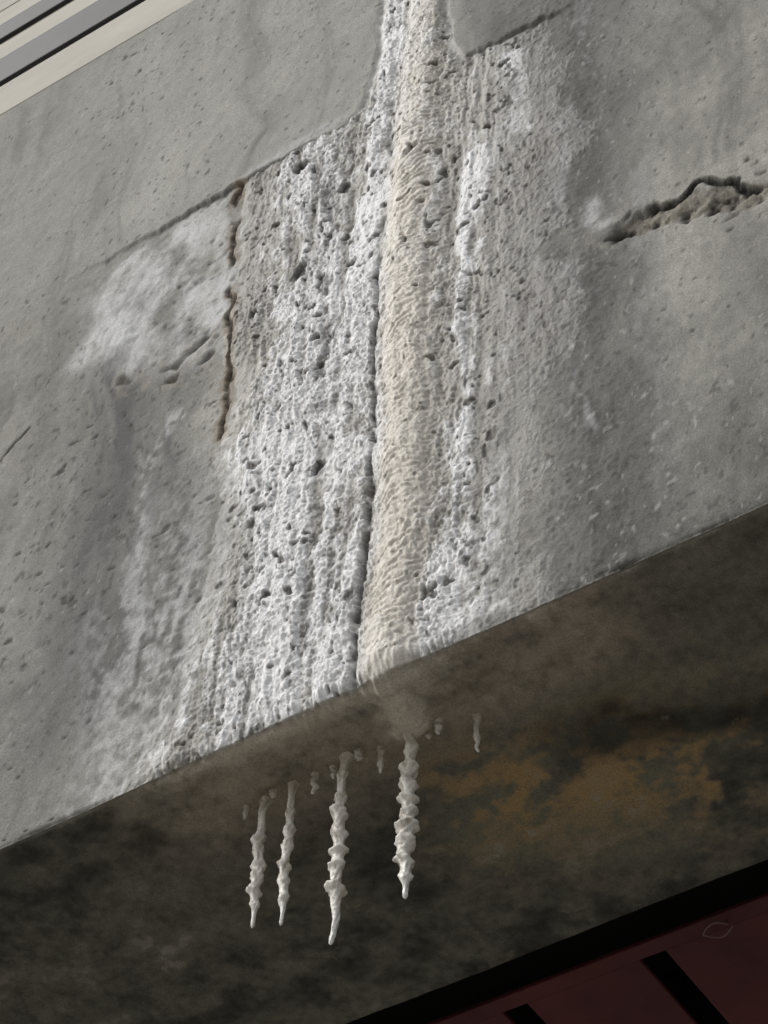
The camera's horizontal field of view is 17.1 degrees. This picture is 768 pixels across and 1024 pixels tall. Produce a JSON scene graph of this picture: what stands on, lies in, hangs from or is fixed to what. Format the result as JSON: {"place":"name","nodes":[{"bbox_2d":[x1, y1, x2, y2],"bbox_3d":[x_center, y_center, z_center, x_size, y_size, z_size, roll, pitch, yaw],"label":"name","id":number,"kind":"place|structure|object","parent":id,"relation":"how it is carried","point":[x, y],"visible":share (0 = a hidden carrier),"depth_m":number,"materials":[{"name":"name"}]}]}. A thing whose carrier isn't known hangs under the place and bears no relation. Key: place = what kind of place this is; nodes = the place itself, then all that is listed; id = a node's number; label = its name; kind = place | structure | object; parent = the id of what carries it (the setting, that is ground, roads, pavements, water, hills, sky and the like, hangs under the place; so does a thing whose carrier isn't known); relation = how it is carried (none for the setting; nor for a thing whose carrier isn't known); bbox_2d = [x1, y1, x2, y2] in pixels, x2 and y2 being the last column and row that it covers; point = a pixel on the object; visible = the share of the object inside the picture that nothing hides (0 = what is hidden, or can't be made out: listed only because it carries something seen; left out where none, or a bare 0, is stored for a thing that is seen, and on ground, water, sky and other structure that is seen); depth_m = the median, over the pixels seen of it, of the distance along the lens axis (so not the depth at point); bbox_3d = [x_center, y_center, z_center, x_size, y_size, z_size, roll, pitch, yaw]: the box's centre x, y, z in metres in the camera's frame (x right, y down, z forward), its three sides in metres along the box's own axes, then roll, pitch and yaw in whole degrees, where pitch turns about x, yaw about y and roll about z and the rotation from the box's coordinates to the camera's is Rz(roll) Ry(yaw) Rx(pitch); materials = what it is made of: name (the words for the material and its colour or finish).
{"place":"outdoors","nodes":[
{"label":"outdoors","id":0,"kind":"place"},
{"bbox_2d":[0,0,767,1023],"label":"beam face and soffit","id":1,"kind":"object","parent":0,"point":[616,766],"visible":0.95,"depth_m":4.40,"materials":[{"name":"concrete"}]},
{"bbox_2d":[242,804,249,819],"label":"stalactite","id":2,"kind":"object","parent":1,"relation":"hanging from","point":[245,810],"visible":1,"depth_m":4.17},
{"bbox_2d":[246,795,272,927],"bbox_3d":[-0.200,0.554,4.070,0.034,0.276,0.030,-5,-51,7],"label":"stalactite","id":3,"kind":"object","parent":1,"relation":"hanging from","point":[258,865],"visible":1,"depth_m":4.05},
{"bbox_2d":[269,789,276,797],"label":"stalactite","id":4,"kind":"object","parent":1,"relation":"hanging from","point":[273,793],"visible":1,"depth_m":4.15},
{"bbox_2d":[276,780,299,925],"bbox_3d":[-0.153,0.535,4.032,0.030,0.306,0.032,-26,-56,22],"label":"stalactite","id":5,"kind":"object","parent":1,"relation":"hanging from","point":[283,863],"visible":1,"depth_m":4.02},
{"bbox_2d":[310,771,319,793],"bbox_3d":[-0.109,0.437,4.114,0.025,0.052,0.021,14,-51,-9],"label":"stalactite","id":6,"kind":"object","parent":1,"relation":"hanging from","point":[313,780],"visible":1,"depth_m":4.11},
{"bbox_2d":[329,765,337,778],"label":"stalactite","id":7,"kind":"object","parent":1,"relation":"hanging from","point":[333,770],"visible":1,"depth_m":4.10},
{"bbox_2d":[324,751,354,944],"bbox_3d":[-0.069,0.514,3.953,0.038,0.394,0.042,-26,-56,22],"label":"stalactite","id":8,"kind":"object","parent":1,"relation":"hanging from","point":[335,888],"visible":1,"depth_m":3.94},
{"bbox_2d":[354,748,362,760],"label":"stalactite","id":9,"kind":"object","parent":1,"relation":"hanging from","point":[358,753],"visible":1,"depth_m":4.08},
{"bbox_2d":[113,0,612,804],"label":"calcite deposit","id":10,"kind":"object","parent":1,"relation":"attached to","point":[407,308],"visible":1,"depth_m":4.49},
{"bbox_2d":[376,746,386,773],"bbox_3d":[-0.002,0.393,4.066,0.026,0.060,0.022,20,-52,-14],"label":"stalactite","id":11,"kind":"object","parent":1,"relation":"hanging from","point":[381,750],"visible":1,"depth_m":4.07},
{"bbox_2d":[392,732,419,898],"bbox_3d":[0.035,0.457,3.924,0.044,0.357,0.046,-26,-56,22],"label":"stalactite","id":12,"kind":"object","parent":1,"relation":"hanging from","point":[406,826],"visible":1,"depth_m":3.91},
{"bbox_2d":[425,731,431,738],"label":"stalactite","id":13,"kind":"object","parent":1,"relation":"hanging from","point":[428,735],"visible":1,"depth_m":4.04},
{"bbox_2d":[434,717,442,734],"bbox_3d":[0.084,0.336,4.027,0.027,0.040,0.026,-26,-56,22],"label":"stalactite","id":14,"kind":"object","parent":1,"relation":"hanging from","point":[438,725],"visible":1,"depth_m":4.02},
{"bbox_2d":[472,713,481,752],"bbox_3d":[0.145,0.346,4.004,0.026,0.084,0.026,-26,-56,22],"label":"stalactite","id":15,"kind":"object","parent":1,"relation":"hanging from","point":[477,717],"visible":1,"depth_m":4.00},
{"bbox_2d":[347,859,767,1023],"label":"dark void lining","id":16,"kind":"object","parent":1,"relation":"attached to","point":[712,896],"depth_m":5.33,"materials":[{"name":"metal"}]},
{"bbox_2d":[661,973,728,1023],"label":"cross bearer","id":17,"kind":"object","parent":16,"relation":"attached to","point":[691,997],"depth_m":5.25,"materials":[{"name":"metal"}]},
{"bbox_2d":[426,892,767,1023],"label":"edge strip","id":18,"kind":"object","parent":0,"point":[622,957],"visible":1,"depth_m":4.86,"materials":[{"name":"red paint"}]},
{"bbox_2d":[474,1012,515,1023],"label":"plank","id":19,"kind":"object","parent":18,"relation":"on","point":[503,1018],"visible":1,"depth_m":4.98,"materials":[{"name":"red paint"}]},
{"bbox_2d":[527,959,697,1023],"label":"plank","id":20,"kind":"object","parent":18,"relation":"on","point":[637,992],"visible":1,"depth_m":4.93,"materials":[{"name":"red paint"}]},
{"bbox_2d":[666,911,767,1023],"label":"plank","id":21,"kind":"object","parent":18,"relation":"on","point":[727,974],"visible":1,"depth_m":4.86,"materials":[{"name":"red paint"}]},
{"bbox_2d":[702,921,732,937],"bbox_3d":[0.620,0.772,4.764,0.059,0.026,0.038,-26,-56,22],"label":"wire loop","id":22,"kind":"object","parent":18,"relation":"attached to","point":[709,925],"visible":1,"depth_m":4.76,"materials":[{"name":"metal"}]},
{"bbox_3d":[0.401,-0.203,5.419,24.000,2.812,0.016,-26,-56,22],"label":"beam back","id":23,"kind":"object","parent":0,"visible":0},
{"bbox_2d":[1,28,148,115],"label":"beam top","id":24,"kind":"structure","parent":23,"relation":"on","point":[77,70],"depth_m":6.54,"materials":[{"name":"concrete"}]},
{"bbox_2d":[0,0,145,86],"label":"metal railing","id":25,"kind":"object","parent":24,"relation":"on","point":[64,34],"depth_m":6.88,"materials":[{"name":"grey metal"}]},
{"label":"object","id":26,"kind":"object","parent":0,"visible":0},
{"bbox_2d":[0,0,73,44],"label":"cladding","id":27,"kind":"structure","parent":26,"relation":"attached to","point":[13,10],"depth_m":19.09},
{"bbox_2d":[0,0,19,11],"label":"cladding","id":28,"kind":"structure","parent":27,"relation":"on","point":[5,4],"depth_m":19.31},
{"bbox_2d":[0,0,97,58],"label":"cladding","id":29,"kind":"structure","parent":26,"relation":"attached to","point":[42,26],"depth_m":18.52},
{"bbox_2d":[0,0,193,115],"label":"cladding","id":30,"kind":"structure","parent":26,"relation":"attached to","point":[87,49],"depth_m":17.68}
]}

